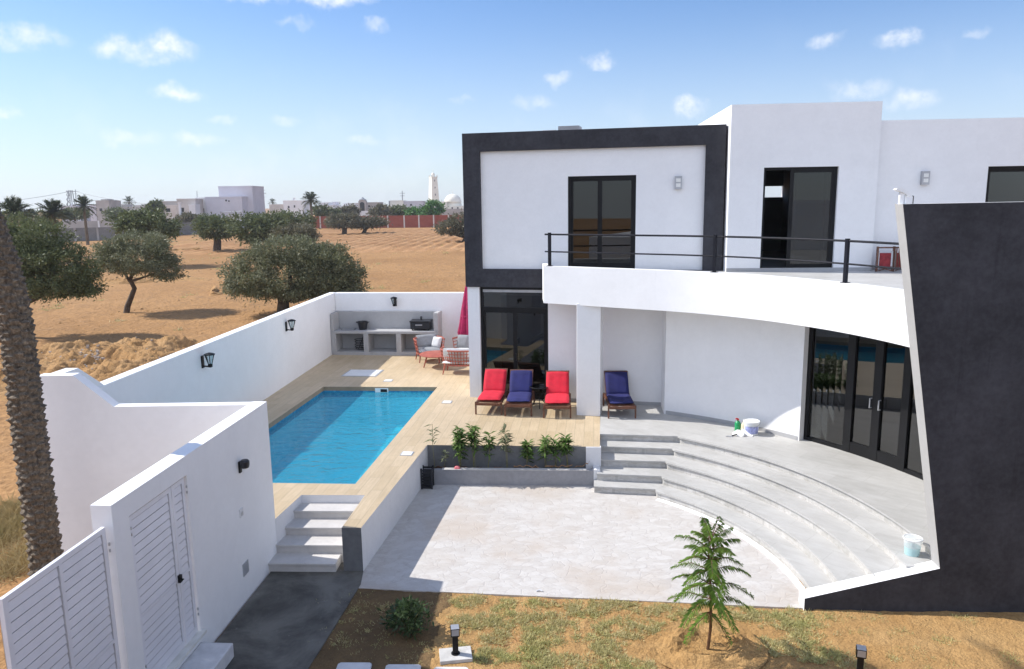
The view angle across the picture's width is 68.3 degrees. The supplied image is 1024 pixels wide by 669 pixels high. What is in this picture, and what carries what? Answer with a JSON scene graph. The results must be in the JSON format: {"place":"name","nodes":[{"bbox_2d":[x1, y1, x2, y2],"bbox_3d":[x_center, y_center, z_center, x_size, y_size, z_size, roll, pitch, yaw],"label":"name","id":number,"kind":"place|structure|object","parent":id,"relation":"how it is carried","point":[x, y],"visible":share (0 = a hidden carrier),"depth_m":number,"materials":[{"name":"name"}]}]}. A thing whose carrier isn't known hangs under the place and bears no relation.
{"place":"outdoors","nodes":[
{"label":"outdoors","id":0,"kind":"place"},
{"bbox_2d":[93,277,211,283],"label":"earth ridge","id":1,"kind":"structure","parent":0,"point":[117,281],"depth_m":56.70,"materials":[{"name":"soil"}]},
{"bbox_2d":[85,228,464,256],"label":"ploughed field","id":2,"kind":"structure","parent":0,"point":[394,239],"depth_m":109.93,"materials":[{"name":"soil"}]},
{"bbox_2d":[215,562,362,668],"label":"walkway","id":3,"kind":"structure","parent":0,"point":[282,620],"depth_m":10.29,"materials":[{"name":"concrete"}]},
{"bbox_2d":[342,370,383,376],"bbox_3d":[-4.352,1.120,22.016,1.040,0.016,0.860,0,10,6],"label":"drain grate","id":4,"kind":"object","parent":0,"point":[366,373],"visible":1,"depth_m":21.92,"materials":[{"name":"grey metal"}]},
{"bbox_2d":[0,208,845,668],"bbox_3d":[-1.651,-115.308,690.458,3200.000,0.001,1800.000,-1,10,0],"label":"ground","id":5,"kind":"structure","parent":0,"point":[198,314],"depth_m":43.54,"materials":[{"name":"soil"}]},
{"bbox_2d":[0,490,29,586],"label":"dry grass","id":6,"kind":"structure","parent":5,"relation":"on","point":[11,525],"depth_m":12.71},
{"bbox_2d":[0,195,39,225],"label":"date palm","id":7,"kind":"object","parent":5,"relation":"on","point":[10,205],"visible":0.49,"depth_m":78.40,"materials":[{"name":"green plant"}]},
{"bbox_2d":[2,208,53,233],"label":"leafy tree","id":8,"kind":"object","parent":5,"relation":"on","point":[16,217],"visible":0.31,"depth_m":65.46,"materials":[{"name":"green plant"}]},
{"bbox_2d":[0,208,63,575],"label":"date palm","id":9,"kind":"object","parent":5,"relation":"on","point":[29,444],"visible":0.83,"depth_m":9.84,"materials":[{"name":"brown plant"}]},
{"bbox_2d":[32,198,74,238],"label":"date palm","id":10,"kind":"object","parent":5,"relation":"on","point":[53,208],"visible":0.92,"depth_m":88.32,"materials":[{"name":"green plant"}]},
{"bbox_2d":[6,219,113,304],"bbox_3d":[-20.777,-2.444,32.849,5.828,5.440,4.121,-1,10,0],"label":"olive tree","id":11,"kind":"object","parent":5,"relation":"on","point":[39,253],"visible":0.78,"depth_m":32.42,"materials":[{"name":"green plant"}]},
{"bbox_2d":[57,207,93,220],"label":"leafy tree","id":12,"kind":"object","parent":5,"relation":"on","point":[78,216],"visible":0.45,"depth_m":186.58,"materials":[{"name":"green plant"}]},
{"bbox_2d":[46,227,117,240],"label":"block wall","id":13,"kind":"structure","parent":5,"relation":"on","point":[95,233],"depth_m":132.12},
{"bbox_2d":[71,195,97,244],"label":"date palm","id":14,"kind":"object","parent":5,"relation":"on","point":[81,200],"visible":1,"depth_m":116.14,"materials":[{"name":"green plant"}]},
{"bbox_2d":[61,221,113,227],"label":"block wall","id":15,"kind":"structure","parent":5,"relation":"on","point":[80,224],"depth_m":150.85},
{"bbox_2d":[0,335,208,400],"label":"earth mound","id":16,"kind":"object","parent":5,"relation":"on","point":[121,356],"visible":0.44,"depth_m":26.95,"materials":[{"name":"soil"}]},
{"bbox_2d":[41,337,160,369],"bbox_3d":[-15.181,0.651,27.913,5.019,0.627,7.786,-5,11,-22],"label":"rubble","id":17,"kind":"object","parent":16,"relation":"on","point":[97,351],"visible":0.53,"depth_m":26.88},
{"bbox_2d":[89,199,120,223],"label":"square house","id":18,"kind":"structure","parent":5,"relation":"on","point":[100,205],"depth_m":256.70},
{"bbox_2d":[101,206,122,219],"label":"leafy tree","id":19,"kind":"object","parent":5,"relation":"on","point":[108,210],"visible":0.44,"depth_m":225.35,"materials":[{"name":"green plant"}]},
{"bbox_2d":[121,204,144,211],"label":"house","id":20,"kind":"structure","parent":5,"relation":"on","point":[124,206],"depth_m":266.06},
{"bbox_2d":[86,228,189,312],"bbox_3d":[-20.036,-3.378,40.444,4.900,4.638,4.692,6,12,35],"label":"olive tree","id":21,"kind":"object","parent":5,"relation":"on","point":[117,258],"visible":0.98,"depth_m":39.70,"materials":[{"name":"green plant"}]},
{"bbox_2d":[101,204,188,260],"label":"olive tree","id":22,"kind":"object","parent":5,"relation":"on","point":[138,220],"visible":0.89,"depth_m":70.20,"materials":[{"name":"green plant"}]},
{"bbox_2d":[141,198,166,214],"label":"leafy tree","id":23,"kind":"object","parent":5,"relation":"on","point":[156,203],"visible":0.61,"depth_m":171.54,"materials":[{"name":"green plant"}]},
{"bbox_2d":[119,222,196,236],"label":"block wall","id":24,"kind":"structure","parent":5,"relation":"on","point":[187,230],"depth_m":153.48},
{"bbox_2d":[40,368,276,668],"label":"entrance wall","id":25,"kind":"structure","parent":5,"relation":"on","point":[115,464],"depth_m":10.88,"materials":[{"name":"white paint"}]},
{"bbox_2d":[0,527,120,668],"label":"driveway gate","id":26,"kind":"structure","parent":25,"relation":"attached to","point":[58,612],"depth_m":7.02,"materials":[{"name":"metal"}]},
{"bbox_2d":[129,477,198,668],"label":"pedestrian gate","id":27,"kind":"structure","parent":25,"relation":"in","point":[163,567],"depth_m":8.65,"materials":[{"name":"metal"}]},
{"bbox_2d":[238,459,249,472],"bbox_3d":[-3.751,1.842,10.564,0.152,0.190,0.130,-1,10,0],"label":"wall lamp","id":28,"kind":"object","parent":25,"relation":"attached to","point":[244,464],"visible":1,"depth_m":10.52,"materials":[{"name":"black metal"}]},
{"bbox_2d":[160,201,177,221],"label":"block house","id":29,"kind":"structure","parent":5,"relation":"on","point":[172,207],"depth_m":191.40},
{"bbox_2d":[170,211,198,222],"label":"leafy tree","id":30,"kind":"object","parent":5,"relation":"on","point":[187,217],"visible":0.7,"depth_m":166.54,"materials":[{"name":"green plant"}]},
{"bbox_2d":[176,198,203,216],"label":"block house","id":31,"kind":"structure","parent":5,"relation":"on","point":[194,205],"depth_m":183.09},
{"bbox_2d":[189,211,237,250],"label":"olive tree","id":32,"kind":"object","parent":5,"relation":"on","point":[206,225],"visible":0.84,"depth_m":94.02,"materials":[{"name":"green plant"}]},
{"bbox_2d":[197,186,264,220],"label":"block house","id":33,"kind":"structure","parent":5,"relation":"on","point":[229,199],"depth_m":190.18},
{"bbox_2d":[33,237,464,333],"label":"earth clods","id":34,"kind":"object","parent":5,"relation":"on","point":[212,304],"visible":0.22,"depth_m":42.32,"materials":[{"name":"soil"}]},
{"bbox_2d":[37,237,464,330],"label":"field weeds","id":35,"kind":"object","parent":5,"relation":"on","point":[225,268],"visible":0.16,"depth_m":50.75,"materials":[{"name":"green plant"}]},
{"bbox_2d":[218,210,295,253],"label":"olive tree","id":36,"kind":"object","parent":5,"relation":"on","point":[255,225],"visible":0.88,"depth_m":88.04,"materials":[{"name":"green plant"}]},
{"bbox_2d":[99,292,463,403],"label":"boundary wall","id":37,"kind":"structure","parent":5,"relation":"on","point":[262,359],"depth_m":18.92,"materials":[{"name":"white paint"}]},
{"bbox_2d":[201,352,214,367],"bbox_3d":[-6.370,0.540,15.835,0.286,0.330,0.226,0,10,4],"label":"lantern","id":38,"kind":"object","parent":37,"relation":"attached to","point":[202,359],"visible":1,"depth_m":15.82,"materials":[{"name":"black metal"}]},
{"bbox_2d":[269,200,309,216],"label":"house","id":39,"kind":"structure","parent":5,"relation":"on","point":[294,205],"depth_m":295.77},
{"bbox_2d":[215,231,373,312],"bbox_3d":[-11.514,-3.235,39.496,7.497,4.442,7.084,-7,12,-31],"label":"olive tree","id":40,"kind":"object","parent":5,"relation":"on","point":[311,264],"visible":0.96,"depth_m":37.98,"materials":[{"name":"green plant"}]},
{"bbox_2d":[270,208,320,229],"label":"olive tree","id":41,"kind":"object","parent":5,"relation":"on","point":[308,218],"visible":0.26,"depth_m":102.27,"materials":[{"name":"green plant"}]},
{"bbox_2d":[269,220,322,247],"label":"olive tree","id":42,"kind":"object","parent":5,"relation":"on","point":[289,229],"visible":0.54,"depth_m":61.04,"materials":[{"name":"green plant"}]},
{"bbox_2d":[301,192,322,215],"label":"date palm","id":43,"kind":"object","parent":5,"relation":"on","point":[311,197],"visible":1,"depth_m":176.78,"materials":[{"name":"green plant"}]},
{"bbox_2d":[268,503,358,572],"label":"entrance steps","id":44,"kind":"structure","parent":5,"relation":"on","point":[310,540],"depth_m":12.04,"materials":[{"name":"concrete"}]},
{"bbox_2d":[308,203,341,215],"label":"leafy tree","id":45,"kind":"object","parent":5,"relation":"on","point":[325,210],"visible":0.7,"depth_m":195.68,"materials":[{"name":"green plant"}]},
{"bbox_2d":[323,211,360,234],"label":"olive tree","id":46,"kind":"object","parent":5,"relation":"on","point":[344,221],"visible":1,"depth_m":139.32,"materials":[{"name":"green plant"}]},
{"bbox_2d":[337,203,361,215],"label":"leafy tree","id":47,"kind":"object","parent":5,"relation":"on","point":[349,208],"visible":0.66,"depth_m":215.92,"materials":[{"name":"green plant"}]},
{"bbox_2d":[358,197,367,210],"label":"arched pavilion","id":48,"kind":"structure","parent":5,"relation":"on","point":[362,202],"depth_m":251.23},
{"bbox_2d":[352,214,392,232],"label":"olive tree","id":49,"kind":"object","parent":5,"relation":"on","point":[368,222],"visible":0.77,"depth_m":143.63,"materials":[{"name":"green plant"}]},
{"bbox_2d":[365,203,393,215],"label":"leafy tree","id":50,"kind":"object","parent":5,"relation":"on","point":[381,209],"visible":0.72,"depth_m":200.04,"materials":[{"name":"green plant"}]},
{"bbox_2d":[313,215,462,227],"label":"brick wall","id":51,"kind":"structure","parent":5,"relation":"on","point":[412,221],"depth_m":178.89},
{"bbox_2d":[391,204,409,215],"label":"leafy tree","id":52,"kind":"object","parent":5,"relation":"on","point":[398,209],"visible":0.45,"depth_m":209.07,"materials":[{"name":"green plant"}]},
{"bbox_2d":[390,200,425,208],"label":"house","id":53,"kind":"structure","parent":5,"relation":"on","point":[405,202],"depth_m":266.85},
{"bbox_2d":[263,355,599,570],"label":"terrace","id":54,"kind":"structure","parent":5,"relation":"on","point":[384,490],"depth_m":15.77,"materials":[{"name":"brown wood"}]},
{"bbox_2d":[268,387,436,483],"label":"swimming pool","id":55,"kind":"structure","parent":54,"relation":"in","point":[349,469],"depth_m":19.07,"materials":[{"name":"liquid"}]},
{"bbox_2d":[270,392,431,482],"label":"water","id":56,"kind":"structure","parent":55,"relation":"in","point":[321,398],"depth_m":17.62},
{"bbox_2d":[330,311,442,355],"bbox_3d":[-4.108,-0.062,24.764,3.560,1.390,0.660,0,10,6],"label":"outdoor kitchen","id":57,"kind":"object","parent":54,"relation":"on","point":[388,333],"visible":0.94,"depth_m":24.88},
{"bbox_2d":[409,316,432,330],"bbox_3d":[-2.961,-0.372,24.566,0.680,0.445,0.455,0,10,6],"label":"grill","id":58,"kind":"object","parent":57,"relation":"on","point":[420,323],"visible":1,"depth_m":24.39,"materials":[{"name":"black metal"}]},
{"bbox_2d":[413,334,444,362],"bbox_3d":[-2.620,0.425,23.638,0.952,0.783,0.797,-4,10,-18],"label":"armchair","id":59,"kind":"object","parent":54,"relation":"on","point":[423,343],"visible":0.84,"depth_m":23.68,"materials":[{"name":"fabric"}]},
{"bbox_2d":[419,350,441,367],"bbox_3d":[-2.269,0.768,22.769,1.040,0.400,1.040,-1,10,0],"label":"coffee table","id":60,"kind":"object","parent":54,"relation":"on","point":[433,354],"visible":0.62,"depth_m":22.61,"materials":[{"name":"metal"}]},
{"bbox_2d":[440,346,468,374],"bbox_3d":[-1.492,0.726,21.832,1.202,0.784,0.797,1,10,8],"label":"armchair","id":61,"kind":"object","parent":54,"relation":"on","point":[457,357],"visible":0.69,"depth_m":21.53,"materials":[{"name":"wicker"}]},
{"bbox_2d":[457,335,468,347],"bbox_3d":[-1.517,0.217,23.507,0.420,0.399,0.222,3,11,20],"label":"throw pillow","id":62,"kind":"object","parent":61,"relation":"on","point":[462,341],"visible":0.88,"depth_m":23.44,"materials":[{"name":"grey fabric"}]},
{"bbox_2d":[457,285,468,334],"bbox_3d":[-1.407,-0.509,24.019,0.642,2.450,0.642,-6,11,-28],"label":"parasol","id":63,"kind":"object","parent":54,"relation":"on","point":[463,326],"visible":0.37,"depth_m":23.84,"materials":[{"name":"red fabric"}]},
{"bbox_2d":[475,368,508,414],"bbox_3d":[-0.463,1.346,18.044,0.639,0.833,1.307,1,10,8],"label":"sun lounger","id":64,"kind":"object","parent":54,"relation":"on","point":[494,392],"visible":0.97,"depth_m":18.24,"materials":[{"name":"fabric"}]},
{"bbox_2d":[504,369,534,416],"bbox_3d":[0.189,1.367,17.871,0.639,0.833,1.307,0,10,5],"label":"sun lounger","id":65,"kind":"object","parent":54,"relation":"on","point":[520,389],"visible":0.99,"depth_m":18.08,"materials":[{"name":"fabric"}]},
{"bbox_2d":[529,384,547,408],"bbox_3d":[0.652,1.489,18.080,0.464,0.516,0.465,-1,10,0],"label":"side table","id":66,"kind":"object","parent":54,"relation":"on","point":[538,386],"visible":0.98,"depth_m":18.01,"materials":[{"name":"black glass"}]},
{"bbox_2d":[543,370,570,417],"bbox_3d":[1.064,1.387,17.684,0.639,0.833,1.307,0,10,4],"label":"sun lounger","id":67,"kind":"object","parent":54,"relation":"on","point":[557,394],"visible":1,"depth_m":17.89,"materials":[{"name":"fabric"}]},
{"bbox_2d":[415,199,448,214],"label":"leafy tree","id":68,"kind":"object","parent":5,"relation":"on","point":[428,208],"visible":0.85,"depth_m":196.24,"materials":[{"name":"green plant"}]},
{"bbox_2d":[429,173,438,206],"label":"minaret","id":69,"kind":"object","parent":5,"relation":"on","point":[433,189],"visible":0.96,"depth_m":404.92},
{"bbox_2d":[431,207,463,241],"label":"olive tree","id":70,"kind":"object","parent":5,"relation":"on","point":[456,225],"visible":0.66,"depth_m":107.67,"materials":[{"name":"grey plant"}]},
{"bbox_2d":[440,191,463,208],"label":"mosque","id":71,"kind":"structure","parent":5,"relation":"on","point":[452,201],"depth_m":409.44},
{"bbox_2d":[594,440,931,589],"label":"curved steps","id":72,"kind":"structure","parent":5,"relation":"on","point":[808,534],"depth_m":13.02,"materials":[{"name":"grey tile"}]},
{"bbox_2d":[903,534,923,556],"bbox_3d":[5.663,2.974,10.667,0.263,0.275,0.264,-1,10,0],"label":"clear bucket","id":73,"kind":"object","parent":72,"relation":"on","point":[912,549],"visible":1,"depth_m":10.62,"materials":[{"name":"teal plastic"}]},
{"bbox_2d":[600,403,930,555],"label":"tiled terrace","id":74,"kind":"structure","parent":5,"relation":"on","point":[893,497],"depth_m":14.26,"materials":[{"name":"grey tile"}]},
{"bbox_2d":[603,370,635,418],"bbox_3d":[2.491,1.384,17.587,0.639,0.833,1.307,-1,10,1],"label":"sun lounger","id":75,"kind":"object","parent":74,"relation":"on","point":[616,394],"visible":0.99,"depth_m":17.79,"materials":[{"name":"fabric"}]},
{"bbox_2d":[732,428,752,436],"bbox_3d":[4.800,2.026,15.748,0.399,0.121,0.320,-1,10,0],"label":"rag","id":76,"kind":"object","parent":74,"relation":"on","point":[742,432],"visible":0.98,"depth_m":15.69,"materials":[{"name":"white fabric"}]},
{"bbox_2d":[462,101,1023,479],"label":"villa","id":77,"kind":"object","parent":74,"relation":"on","point":[719,287],"visible":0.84,"depth_m":16.64,"materials":[{"name":"white paint"}]},
{"bbox_2d":[480,287,547,398],"bbox_3d":[0.075,0.213,18.750,1.715,2.795,0.130,1,10,13],"label":"sliding door","id":78,"kind":"structure","parent":77,"relation":"in","point":[514,325],"depth_m":18.71,"materials":[{"name":"glass"}]},
{"bbox_2d":[568,175,635,268],"bbox_3d":[2.116,-2.637,17.784,1.590,2.165,0.130,1,10,13],"label":"sliding door","id":79,"kind":"structure","parent":77,"relation":"in","point":[596,204],"depth_m":17.78,"materials":[{"name":"glass"}]},
{"bbox_2d":[760,166,837,267],"bbox_3d":[6.323,-2.556,16.718,1.590,2.255,0.130,0,10,4],"label":"sliding door","id":80,"kind":"structure","parent":77,"relation":"in","point":[812,190],"depth_m":16.67,"materials":[{"name":"glass"}]},
{"bbox_2d":[875,246,895,271],"bbox_3d":[8.129,-1.643,16.426,0.375,0.543,0.082,0,10,4],"label":"folding chair","id":81,"kind":"object","parent":77,"relation":"on","point":[885,259],"visible":0.77,"depth_m":16.41,"materials":[{"name":"red fabric"}]},
{"bbox_2d":[893,246,900,270],"bbox_3d":[8.478,-1.643,16.399,0.375,0.543,0.082,0,10,4],"label":"folding chair","id":82,"kind":"object","parent":77,"relation":"on","point":[897,262],"visible":0.32,"depth_m":16.39,"materials":[{"name":"red fabric"}]},
{"bbox_2d":[920,171,929,184],"bbox_3d":[8.981,-3.404,16.398,0.160,0.290,0.096,0,10,4],"label":"facade light","id":83,"kind":"object","parent":77,"relation":"attached to","point":[925,178],"visible":1,"depth_m":16.36,"materials":[{"name":"grey metal"}]},
{"bbox_2d":[985,166,1023,201],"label":"sliding door","id":84,"kind":"structure","parent":77,"relation":"in","point":[1004,183],"depth_m":16.47,"materials":[{"name":"glass"}]},
{"bbox_2d":[743,418,759,435],"bbox_3d":[5.008,1.940,15.782,0.341,0.290,0.344,-1,10,0],"label":"paint bucket","id":85,"kind":"object","parent":74,"relation":"on","point":[751,426],"visible":0.98,"depth_m":15.67,"materials":[{"name":"white plastic"}]},
{"bbox_2d":[799,202,1023,612],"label":"leaning wall","id":86,"kind":"structure","parent":5,"relation":"on","point":[962,266],"depth_m":9.76,"materials":[{"name":"black paint"}]},
{"bbox_2d":[893,188,913,203],"bbox_3d":[4.917,-1.732,9.466,0.241,0.205,0.090,0,10,3],"label":"security light","id":87,"kind":"object","parent":86,"relation":"attached to","point":[902,192],"visible":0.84,"depth_m":9.45,"materials":[{"name":"white plastic"}]},
{"bbox_2d":[0,0,1023,211],"label":"sky","id":88,"kind":"structure","parent":0,"point":[343,101],"materials":[{"name":"blue"}]},
{"bbox_2d":[359,485,804,608],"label":"patio","id":89,"kind":"structure","parent":0,"point":[569,542],"depth_m":12.22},
{"bbox_2d":[420,465,433,488],"bbox_3d":[-1.679,2.831,14.978,0.230,0.420,0.230,0,10,3],"label":"plastic crate","id":90,"kind":"object","parent":89,"relation":"on","point":[427,480],"visible":1,"depth_m":14.89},
{"bbox_2d":[424,446,600,485],"bbox_3d":[-0.013,2.647,15.205,3.600,0.758,0.446,0,10,3],"label":"planter","id":91,"kind":"object","parent":89,"relation":"on","point":[535,475],"visible":0.88,"depth_m":15.03,"materials":[{"name":"white paint"}]},
{"bbox_2d":[424,424,438,467],"bbox_3d":[-1.630,2.268,15.242,0.309,0.957,0.321,-10,13,-42],"label":"young plant","id":92,"kind":"object","parent":91,"relation":"on","point":[432,429],"visible":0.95,"depth_m":15.19,"materials":[{"name":"green plant"}]},
{"bbox_2d":[451,425,468,467],"bbox_3d":[-1.045,2.276,15.226,0.441,0.932,0.474,3,11,19],"label":"young plant","id":93,"kind":"object","parent":91,"relation":"in","point":[458,442],"visible":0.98,"depth_m":15.15,"materials":[{"name":"green plant"}]},
{"bbox_2d":[464,423,482,467],"bbox_3d":[-0.797,2.267,15.187,0.490,0.956,0.416,7,13,38],"label":"young plant","id":94,"kind":"object","parent":91,"relation":"in","point":[472,437],"visible":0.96,"depth_m":15.12,"materials":[{"name":"green plant"}]},
{"bbox_2d":[481,431,497,467],"bbox_3d":[-0.455,2.321,15.231,0.391,0.826,0.387,-4,10,-18],"label":"young plant","id":95,"kind":"object","parent":91,"relation":"in","point":[488,445],"visible":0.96,"depth_m":15.19,"materials":[{"name":"green plant"}]},
{"bbox_2d":[496,423,513,467],"bbox_3d":[-0.155,2.270,15.139,0.392,0.948,0.407,-9,13,-40],"label":"young plant","id":96,"kind":"object","parent":91,"relation":"in","point":[503,440],"visible":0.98,"depth_m":15.12,"materials":[{"name":"green plant"}]},
{"bbox_2d":[520,439,536,467],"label":"young plant","id":97,"kind":"object","parent":91,"relation":"in","point":[525,443],"visible":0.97,"depth_m":15.11,"materials":[{"name":"green plant"}]},
{"bbox_2d":[536,435,553,467],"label":"young plant","id":98,"kind":"object","parent":91,"relation":"in","point":[545,443],"visible":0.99,"depth_m":15.09,"materials":[{"name":"green plant"}]},
{"bbox_2d":[546,433,563,467],"bbox_3d":[0.863,2.369,15.130,0.458,0.729,0.421,-1,10,0],"label":"young plant","id":99,"kind":"object","parent":91,"relation":"in","point":[558,447],"visible":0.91,"depth_m":15.09,"materials":[{"name":"green plant"}]},
{"bbox_2d":[557,433,575,467],"bbox_3d":[1.090,2.341,15.140,0.406,0.772,0.397,-7,12,-32],"label":"young plant","id":100,"kind":"object","parent":91,"relation":"in","point":[563,441],"visible":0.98,"depth_m":15.09,"materials":[{"name":"green plant"}]},
{"bbox_2d":[329,580,1023,668],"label":"garden soil","id":101,"kind":"structure","parent":0,"point":[986,638],"depth_m":9.73,"materials":[{"name":"soil"}]},
{"bbox_2d":[309,588,451,668],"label":"planting bed","id":102,"kind":"object","parent":101,"relation":"on","point":[332,657],"visible":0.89,"depth_m":9.87,"materials":[{"name":"soil"}]},
{"bbox_2d":[336,662,371,668],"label":"stepping stone","id":103,"kind":"object","parent":102,"relation":"on","point":[354,665],"visible":1,"depth_m":9.21,"materials":[{"name":"concrete"}]},
{"bbox_2d":[316,591,458,663],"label":"weeds","id":104,"kind":"object","parent":102,"relation":"on","point":[369,630],"visible":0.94,"depth_m":10.01,"materials":[{"name":"green plant"}]},
{"bbox_2d":[376,595,436,641],"bbox_3d":[-1.371,3.685,9.899,0.719,0.573,0.696,8,13,40],"label":"garden shrub","id":105,"kind":"object","parent":102,"relation":"on","point":[406,612],"visible":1,"depth_m":9.83,"materials":[{"name":"green plant"}]},
{"bbox_2d":[385,664,420,668],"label":"stepping stone","id":106,"kind":"object","parent":101,"relation":"on","point":[403,666],"visible":1,"depth_m":9.17,"materials":[{"name":"concrete"}]},
{"bbox_2d":[439,624,472,664],"bbox_3d":[-0.705,3.818,9.378,0.400,0.422,0.280,-2,10,-8],"label":"path light","id":107,"kind":"object","parent":101,"relation":"on","point":[455,653],"visible":1,"depth_m":9.34,"materials":[{"name":"concrete"}]},
{"bbox_2d":[648,623,767,668],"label":"earth basin","id":108,"kind":"object","parent":101,"relation":"on","point":[668,648],"visible":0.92,"depth_m":9.43,"materials":[{"name":"soil"}]},
{"bbox_2d":[667,516,753,649],"bbox_3d":[2.471,3.123,9.307,1.033,1.790,1.093,-1,10,0],"label":"young araucaria","id":109,"kind":"object","parent":108,"relation":"on","point":[710,590],"visible":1,"depth_m":9.23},
{"bbox_2d":[855,644,866,668],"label":"path light","id":110,"kind":"object","parent":101,"relation":"on","point":[861,653],"visible":1,"depth_m":8.78,"materials":[{"name":"black metal"}]},
{"bbox_2d":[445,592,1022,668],"bbox_3d":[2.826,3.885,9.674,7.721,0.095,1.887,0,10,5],"label":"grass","id":111,"kind":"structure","parent":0,"point":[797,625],"depth_m":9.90,"materials":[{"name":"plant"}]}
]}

